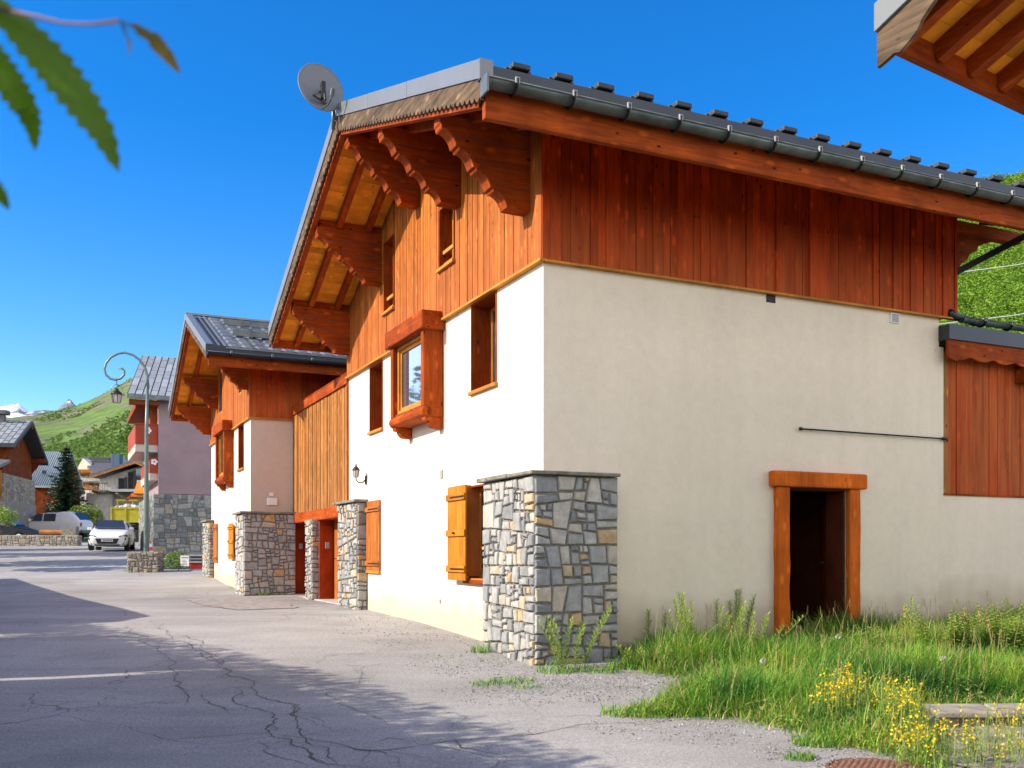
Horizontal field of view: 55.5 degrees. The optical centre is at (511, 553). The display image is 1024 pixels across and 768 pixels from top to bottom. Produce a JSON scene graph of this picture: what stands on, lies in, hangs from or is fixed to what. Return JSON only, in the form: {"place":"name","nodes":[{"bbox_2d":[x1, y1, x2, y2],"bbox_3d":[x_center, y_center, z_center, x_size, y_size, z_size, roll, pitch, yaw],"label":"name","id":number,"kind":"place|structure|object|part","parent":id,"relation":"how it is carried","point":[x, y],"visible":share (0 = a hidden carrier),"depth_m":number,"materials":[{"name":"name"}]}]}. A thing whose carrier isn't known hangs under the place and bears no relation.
{"place":"outdoors","nodes":[
{"label":"outdoors","id":0,"kind":"place"},
{"bbox_2d":[0,399,75,417],"bbox_3d":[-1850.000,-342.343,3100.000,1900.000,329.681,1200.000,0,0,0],"label":"snowy mountain","id":1,"kind":"structure","parent":0,"point":[16,410],"depth_m":3157.70,"materials":[{"name":"white snow"}]},
{"bbox_2d":[6,378,145,450],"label":"alpine meadow","id":2,"kind":"structure","parent":0,"point":[82,424],"depth_m":464.70,"materials":[{"name":"green plant"}]},
{"bbox_2d":[33,378,133,496],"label":"hillside shrubs","id":3,"kind":"object","parent":2,"relation":"on","point":[89,445],"visible":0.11,"depth_m":334.28,"materials":[{"name":"green plant"}]},
{"bbox_2d":[82,533,138,541],"bbox_3d":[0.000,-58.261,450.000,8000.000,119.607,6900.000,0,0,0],"label":"ground","id":4,"kind":"structure","parent":0,"point":[84,539],"depth_m":66.27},
{"bbox_2d":[0,505,19,527],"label":"bush","id":5,"kind":"object","parent":4,"relation":"on","point":[7,517],"visible":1,"depth_m":57.78,"materials":[{"name":"green plant"}]},
{"bbox_2d":[0,410,48,527],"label":"chalet","id":6,"kind":"object","parent":4,"relation":"on","point":[22,449],"visible":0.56,"depth_m":63.19,"materials":[{"name":"stone"}]},
{"bbox_2d":[0,470,1,496],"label":"window","id":7,"kind":"structure","parent":6,"relation":"in","point":[0,470],"depth_m":59.95,"materials":[{"name":"brown wood"}]},
{"bbox_2d":[0,459,9,467],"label":"lean to roof","id":8,"kind":"object","parent":6,"relation":"attached to","point":[3,462],"visible":1,"depth_m":59.52,"materials":[{"name":"metal"}]},
{"bbox_2d":[32,451,85,534],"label":"barn","id":9,"kind":"structure","parent":4,"relation":"on","point":[41,474],"depth_m":75.86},
{"bbox_2d":[28,512,94,538],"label":"van","id":10,"kind":"object","parent":4,"relation":"on","point":[55,521],"visible":0.52,"depth_m":65.15,"materials":[{"name":"grey metal"}]},
{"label":"side window","id":11,"kind":"part","parent":10,"relation":"part of","materials":[{"name":"grey glass"}]},
{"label":"side window","id":12,"kind":"part","parent":10,"relation":"part of","materials":[{"name":"grey glass"}]},
{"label":"rear window","id":13,"kind":"part","parent":10,"relation":"part of","materials":[{"name":"grey"}]},
{"bbox_2d":[39,444,92,536],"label":"conifer","id":14,"kind":"object","parent":4,"relation":"on","point":[64,495],"visible":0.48,"depth_m":71.67,"materials":[{"name":"green plant"}]},
{"bbox_2d":[68,503,104,521],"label":"bush","id":15,"kind":"object","parent":4,"relation":"on","point":[94,513],"visible":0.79,"depth_m":69.91,"materials":[{"name":"green plant"}]},
{"bbox_2d":[78,454,143,532],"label":"house","id":16,"kind":"structure","parent":4,"relation":"on","point":[107,482],"depth_m":85.00,"materials":[{"name":"paint"}]},
{"bbox_2d":[118,477,126,488],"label":"window","id":17,"kind":"structure","parent":16,"relation":"in","point":[122,482],"depth_m":84.89,"materials":[{"name":"grey glass"}]},
{"bbox_2d":[128,471,135,488],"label":"window","id":18,"kind":"structure","parent":16,"relation":"in","point":[131,475],"depth_m":84.89,"materials":[{"name":"grey glass"}]},
{"bbox_2d":[136,469,140,483],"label":"window","id":19,"kind":"structure","parent":16,"relation":"in","point":[138,471],"depth_m":84.89,"materials":[{"name":"grey"}]},
{"bbox_2d":[116,424,134,460],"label":"broadleaf tree","id":20,"kind":"object","parent":4,"relation":"on","point":[125,439],"visible":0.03,"depth_m":107.91,"materials":[{"name":"green plant"}]},
{"bbox_2d":[116,482,143,524],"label":"awning","id":21,"kind":"object","parent":4,"relation":"on","point":[138,491],"visible":0.5,"depth_m":69.80,"materials":[{"name":"orange fabric"}]},
{"bbox_2d":[127,551,164,572],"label":"stone wall","id":22,"kind":"structure","parent":4,"relation":"on","point":[145,562],"depth_m":29.86,"materials":[{"name":"beige stone"}]},
{"bbox_2d":[127,355,211,552],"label":"apartment building","id":23,"kind":"structure","parent":4,"relation":"on","point":[180,480],"depth_m":42.38,"materials":[{"name":"paint"}]},
{"bbox_2d":[163,550,190,568],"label":"hedge","id":24,"kind":"object","parent":4,"relation":"on","point":[173,557],"visible":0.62,"depth_m":31.42,"materials":[{"name":"green plant"}]},
{"bbox_2d":[168,312,346,595],"bbox_3d":[-4.734,-2.473,26.717,8.132,7.345,8.274,0,0,-25],"label":"chalet","id":25,"kind":"object","parent":4,"relation":"on","point":[240,388],"visible":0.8,"depth_m":23.03,"materials":[{"name":"paint"}]},
{"bbox_2d":[219,370,221,414],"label":"window","id":26,"kind":"structure","parent":25,"relation":"in","point":[220,370],"depth_m":26.84,"materials":[{"name":"brown wood"}]},
{"bbox_2d":[212,420,233,490],"bbox_3d":[-7.591,-2.558,25.555,0.309,1.724,1.700,0,0,-25],"label":"bay window","id":27,"kind":"structure","parent":25,"relation":"in","point":[222,432],"depth_m":24.91,"materials":[{"name":"brown wood"}]},
{"bbox_2d":[236,423,243,471],"bbox_3d":[-6.577,-2.612,23.926,0.250,1.135,0.830,0,0,-25],"label":"window","id":28,"kind":"structure","parent":25,"relation":"in","point":[241,428],"depth_m":24.23,"materials":[{"name":"brown wood"}]},
{"bbox_2d":[292,372,348,603],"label":"link building","id":29,"kind":"structure","parent":4,"relation":"on","point":[321,452],"depth_m":20.84,"materials":[{"name":"paint"}]},
{"bbox_2d":[334,520,338,599],"bbox_3d":[-3.392,0.140,19.933,0.092,1.720,1.997,0,0,-25],"label":"door","id":30,"kind":"structure","parent":29,"relation":"in","point":[336,522],"depth_m":20.69,"materials":[{"name":"brown wood"}]},
{"bbox_2d":[268,58,1023,665],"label":"chalet","id":31,"kind":"object","parent":4,"relation":"on","point":[632,360],"visible":0.95,"depth_m":12.48,"materials":[{"name":"paint"}]},
{"bbox_2d":[298,63,342,129],"bbox_3d":[-2.693,-6.770,14.248,0.661,0.941,0.604,0,0,27],"label":"satellite dish","id":32,"kind":"object","parent":31,"relation":"attached to","point":[320,87],"visible":0.99,"depth_m":14.32,"materials":[{"name":"grey metal"}]},
{"bbox_2d":[352,464,366,483],"bbox_3d":[-2.760,-1.448,17.590,0.278,0.375,0.139,0,0,-25],"label":"wall lantern","id":33,"kind":"object","parent":31,"relation":"attached to","point":[355,469],"depth_m":17.54,"materials":[{"name":"black metal"}]},
{"bbox_2d":[365,570,380,573],"bbox_3d":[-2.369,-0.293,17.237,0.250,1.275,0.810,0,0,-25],"label":"window sill","id":34,"kind":"structure","parent":31,"relation":"in","point":[366,571],"depth_m":17.07,"materials":[{"name":"orange wood"}]},
{"bbox_2d":[367,360,383,434],"bbox_3d":[-2.253,-2.732,17.142,0.380,1.215,0.840,0,0,-25],"label":"window","id":35,"kind":"structure","parent":31,"relation":"in","point":[375,371],"depth_m":17.44,"materials":[{"name":"brown wood"}]},
{"bbox_2d":[381,234,394,316],"bbox_3d":[-1.973,-4.658,16.341,0.290,1.245,0.610,0,0,-25],"label":"window","id":36,"kind":"structure","parent":31,"relation":"in","point":[389,245],"depth_m":16.54,"materials":[{"name":"brown wood"}]},
{"bbox_2d":[385,309,444,439],"bbox_3d":[-1.495,-2.657,14.743,0.369,1.685,1.750,0,0,-25],"label":"bay window","id":37,"kind":"structure","parent":31,"relation":"in","point":[415,345],"depth_m":14.48,"materials":[{"name":"brown wood"}]},
{"bbox_2d":[436,207,455,273],"bbox_3d":[-0.842,-4.537,13.911,0.290,0.925,0.650,0,0,-25],"label":"window","id":38,"kind":"structure","parent":31,"relation":"in","point":[446,216],"depth_m":14.13,"materials":[{"name":"brown wood"}]},
{"bbox_2d":[467,484,484,579],"bbox_3d":[-0.320,-0.272,12.814,0.230,1.295,0.960,0,0,-25],"label":"window","id":39,"kind":"structure","parent":31,"relation":"in","point":[481,490],"depth_m":13.18,"materials":[{"name":"brown wood"}]},
{"bbox_2d":[467,290,497,395],"bbox_3d":[-0.241,-2.747,12.823,0.380,1.225,0.910,0,0,-25],"label":"window","id":40,"kind":"structure","parent":31,"relation":"in","point":[483,312],"depth_m":13.17,"materials":[{"name":"brown wood"}]},
{"bbox_2d":[769,470,866,635],"bbox_3d":[3.557,-0.003,13.963,2.130,2.405,2.550,0,0,-25],"label":"doorway","id":41,"kind":"structure","parent":31,"relation":"in","point":[809,507],"depth_m":13.15,"materials":[{"name":"wood"}]},
{"bbox_2d":[938,309,1023,622],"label":"annex","id":42,"kind":"object","parent":4,"relation":"on","point":[981,468],"visible":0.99,"depth_m":14.20,"materials":[{"name":"paint"}]},
{"bbox_2d":[0,542,1021,767],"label":"road","id":43,"kind":"structure","parent":0,"point":[106,661],"depth_m":9.21,"materials":[{"name":"grey asphalt"}]},
{"bbox_2d":[0,520,41,534],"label":"parked car","id":44,"kind":"object","parent":43,"relation":"on","point":[18,528],"visible":0.42,"depth_m":59.26,"materials":[{"name":"blue metal"}]},
{"bbox_2d":[0,535,81,545],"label":"wall","id":45,"kind":"structure","parent":43,"relation":"on","point":[40,540],"depth_m":54.99,"materials":[{"name":"stone"}]},
{"bbox_2d":[39,527,78,534],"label":"timber rail","id":46,"kind":"object","parent":45,"relation":"on","point":[69,531],"visible":1,"depth_m":55.16,"materials":[{"name":"wood"}]},
{"bbox_2d":[87,520,134,550],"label":"parked car","id":47,"kind":"object","parent":43,"relation":"on","point":[111,533],"visible":0.98,"depth_m":44.67,"materials":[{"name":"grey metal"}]},
{"bbox_2d":[110,504,138,535],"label":"tipper truck","id":48,"kind":"object","parent":43,"relation":"on","point":[128,513],"visible":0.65,"depth_m":60.00,"materials":[{"name":"yellow metal"}]},
{"bbox_2d":[103,351,148,551],"bbox_3d":[-12.479,-3.038,31.500,1.497,7.033,0.380,0,0,0],"label":"street lamp","id":49,"kind":"object","parent":43,"relation":"on","point":[116,394],"visible":0.96,"depth_m":31.46,"materials":[{"name":"black metal"}]},
{"bbox_2d":[149,540,153,551],"bbox_3d":[-13.360,-0.142,36.000,0.360,0.725,0.360,0,0,0],"label":"traffic cone","id":50,"kind":"object","parent":43,"relation":"on","point":[150,547],"visible":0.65,"depth_m":35.95,"materials":[{"name":"white paint"}]},
{"bbox_2d":[178,552,202,570],"bbox_3d":[-10.443,0.255,30.700,1.428,0.610,0.032,0,0,0],"label":"railing","id":51,"kind":"object","parent":43,"relation":"on","point":[178,561],"visible":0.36,"depth_m":30.69,"materials":[{"name":"metal"}]},
{"bbox_2d":[180,556,188,565],"bbox_3d":[-10.284,0.218,30.592,0.268,0.335,0.036,0,0,0],"label":"notice board","id":52,"kind":"object","parent":51,"relation":"attached to","point":[184,560],"visible":1,"depth_m":30.58,"materials":[{"name":"paper"}]},
{"bbox_2d":[189,561,201,569],"bbox_3d":[-10.045,0.390,31.250,0.447,0.320,0.560,0,0,0],"label":"crate","id":53,"kind":"object","parent":43,"relation":"on","point":[195,565],"visible":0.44,"depth_m":31.00,"materials":[{"name":"red plastic"}]},
{"bbox_2d":[189,555,201,560],"bbox_3d":[-10.045,0.120,31.250,0.447,0.200,0.560,0,0,0],"label":"planter","id":54,"kind":"object","parent":53,"relation":"on","point":[195,558],"visible":0.58,"depth_m":31.00,"materials":[{"name":"grey plastic"}]},
{"bbox_2d":[187,596,297,609],"bbox_3d":[-5.591,0.982,19.794,1.655,0.040,4.860,0,0,-29],"label":"asphalt patch","id":55,"kind":"object","parent":43,"relation":"on","point":[244,603],"visible":1,"depth_m":19.30,"materials":[{"name":"grey asphalt"}]},
{"bbox_2d":[158,587,906,767],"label":"gravel","id":56,"kind":"structure","parent":43,"relation":"on","point":[632,733],"depth_m":9.24,"materials":[{"name":"grey gravel"}]},
{"bbox_2d":[535,618,569,671],"bbox_3d":[0.431,0.967,10.368,0.407,0.598,0.188,0,0,-22],"label":"tall weed","id":57,"kind":"object","parent":43,"relation":"on","point":[555,643],"visible":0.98,"depth_m":10.38,"materials":[{"name":"green plant"}]},
{"bbox_2d":[544,605,612,669],"bbox_3d":[0.803,0.907,10.721,0.778,0.699,0.686,0,0,21],"label":"tall weed","id":58,"kind":"object","parent":43,"relation":"on","point":[580,631],"visible":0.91,"depth_m":10.57,"materials":[{"name":"green plant"}]},
{"bbox_2d":[616,643,644,663],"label":"tall weed","id":59,"kind":"object","parent":43,"relation":"on","point":[628,653],"visible":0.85,"depth_m":10.71,"materials":[{"name":"green plant"}]},
{"bbox_2d":[612,596,1023,767],"bbox_3d":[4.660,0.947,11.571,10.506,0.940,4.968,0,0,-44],"label":"dry grass","id":60,"kind":"structure","parent":43,"relation":"on","point":[838,659],"depth_m":9.19,"materials":[{"name":"green plant"}]},
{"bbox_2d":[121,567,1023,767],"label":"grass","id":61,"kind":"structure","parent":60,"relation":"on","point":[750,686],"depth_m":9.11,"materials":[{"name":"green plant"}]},
{"bbox_2d":[644,609,652,644],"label":"tall weed","id":62,"kind":"object","parent":60,"relation":"on","point":[648,621],"visible":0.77,"depth_m":11.74,"materials":[{"name":"green plant"}]},
{"bbox_2d":[661,613,667,641],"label":"tall weed","id":63,"kind":"object","parent":60,"relation":"on","point":[663,621],"visible":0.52,"depth_m":11.56,"materials":[{"name":"green plant"}]},
{"bbox_2d":[666,591,696,655],"bbox_3d":[1.982,0.828,11.128,0.395,0.830,0.599,0,0,40],"label":"tall weed","id":64,"kind":"object","parent":60,"relation":"on","point":[683,611],"visible":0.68,"depth_m":11.11,"materials":[{"name":"green plant"}]},
{"bbox_2d":[674,598,747,647],"bbox_3d":[2.446,0.874,11.375,0.936,0.722,0.786,0,0,32],"label":"tall weed","id":65,"kind":"object","parent":60,"relation":"on","point":[731,618],"visible":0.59,"depth_m":11.40,"materials":[{"name":"green plant"}]},
{"bbox_2d":[727,588,757,635],"bbox_3d":[2.825,0.797,12.273,0.506,0.756,0.380,0,0,-44],"label":"tall weed","id":66,"kind":"object","parent":60,"relation":"on","point":[751,607],"visible":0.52,"depth_m":12.29,"materials":[{"name":"green plant"}]},
{"bbox_2d":[736,607,803,649],"bbox_3d":[2.877,0.925,11.120,0.541,0.641,0.979,0,0,-14],"label":"tall weed","id":67,"kind":"object","parent":60,"relation":"on","point":[753,628],"visible":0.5,"depth_m":11.13,"materials":[{"name":"green plant"}]},
{"bbox_2d":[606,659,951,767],"bbox_3d":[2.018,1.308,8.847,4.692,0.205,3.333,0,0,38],"label":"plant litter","id":68,"kind":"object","parent":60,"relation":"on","point":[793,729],"visible":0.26,"depth_m":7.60,"materials":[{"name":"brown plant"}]},
{"bbox_2d":[619,618,1021,762],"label":"clover leaves","id":69,"kind":"object","parent":60,"relation":"on","point":[979,696],"visible":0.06,"depth_m":8.68,"materials":[{"name":"green plant"}]},
{"bbox_2d":[839,625,905,651],"bbox_3d":[4.198,1.020,11.196,0.432,0.425,0.817,0,0,-26],"label":"tall weed","id":70,"kind":"object","parent":60,"relation":"on","point":[876,631],"visible":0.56,"depth_m":11.11,"materials":[{"name":"green plant"}]},
{"bbox_2d":[903,606,906,643],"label":"seeded stalk","id":71,"kind":"object","parent":60,"relation":"on","point":[905,616],"visible":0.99,"depth_m":11.24,"materials":[{"name":"beige plant"}]},
{"bbox_2d":[789,655,1023,767],"bbox_3d":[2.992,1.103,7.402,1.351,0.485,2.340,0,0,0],"label":"yellow flowers","id":72,"kind":"object","parent":60,"relation":"on","point":[903,701],"visible":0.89,"depth_m":6.96,"materials":[{"name":"yellow plant"}]},
{"bbox_2d":[901,595,914,643],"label":"tall weed","id":73,"kind":"object","parent":60,"relation":"on","point":[906,624],"visible":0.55,"depth_m":11.59,"materials":[{"name":"green plant"}]},
{"bbox_2d":[910,601,983,649],"bbox_3d":[5.120,0.889,11.301,0.866,0.663,0.741,0,0,0],"label":"tall weed","id":74,"kind":"object","parent":60,"relation":"on","point":[959,634],"visible":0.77,"depth_m":11.31,"materials":[{"name":"green plant"}]},
{"bbox_2d":[963,607,967,649],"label":"seeded stalk","id":75,"kind":"object","parent":60,"relation":"on","point":[965,614],"visible":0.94,"depth_m":11.24,"materials":[{"name":"beige plant"}]},
{"bbox_2d":[977,606,981,646],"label":"seeded stalk","id":76,"kind":"object","parent":60,"relation":"on","point":[979,614],"visible":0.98,"depth_m":11.24,"materials":[{"name":"beige plant"}]},
{"bbox_2d":[985,616,993,649],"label":"seeded stalk","id":77,"kind":"object","parent":60,"relation":"on","point":[988,620],"visible":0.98,"depth_m":11.22,"materials":[{"name":"beige plant"}]},
{"bbox_2d":[975,602,1023,651],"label":"tall weed","id":78,"kind":"object","parent":60,"relation":"on","point":[1019,627],"visible":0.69,"depth_m":11.38,"materials":[{"name":"green plant"}]},
{"bbox_2d":[1001,597,1014,623],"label":"tall weed","id":79,"kind":"object","parent":60,"relation":"on","point":[1007,610],"visible":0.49,"depth_m":12.44,"materials":[{"name":"green plant"}]},
{"bbox_2d":[825,758,926,767],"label":"manhole cover","id":80,"kind":"object","parent":43,"relation":"on","point":[863,763],"visible":1,"depth_m":6.46,"materials":[{"name":"orange metal"}]},
{"bbox_2d":[916,703,1023,726],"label":"stone ledge","id":81,"kind":"object","parent":43,"relation":"on","point":[953,712],"visible":0.59,"depth_m":7.75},
{"bbox_2d":[937,724,1023,767],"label":"pale slab","id":82,"kind":"structure","parent":43,"relation":"on","point":[989,762],"depth_m":6.84,"materials":[{"name":"stone"}]},
{"bbox_2d":[0,0,1023,411],"label":"sky","id":83,"kind":"structure","parent":0,"point":[202,211],"materials":[{"name":"blue"}]},
{"bbox_2d":[874,0,1023,114],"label":"neighbour roof","id":84,"kind":"structure","parent":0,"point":[976,46],"depth_m":6.13,"materials":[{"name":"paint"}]},
{"bbox_2d":[939,171,1023,333],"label":"hillside","id":85,"kind":"structure","parent":0,"point":[993,292],"depth_m":128.84,"materials":[{"name":"green plant"}]},
{"bbox_2d":[939,313,1023,324],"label":"overhead cable","id":86,"kind":"object","parent":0,"point":[988,318],"visible":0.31,"depth_m":66.60,"materials":[{"name":"grey rubber"}]},
{"bbox_2d":[964,263,1023,271],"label":"overhead cable","id":87,"kind":"object","parent":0,"point":[994,267],"visible":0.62,"depth_m":66.71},
{"bbox_3d":[-3.323,-0.492,1.201,2.681,4.390,2.247,0,0,0],"label":"garden tree","id":88,"kind":"object","parent":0,"visible":0},
{"bbox_2d":[0,0,180,209],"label":"leafy branch","id":89,"kind":"object","parent":88,"relation":"attached to","point":[58,72],"visible":1,"depth_m":1.29,"materials":[{"name":"green plant"}]}
]}

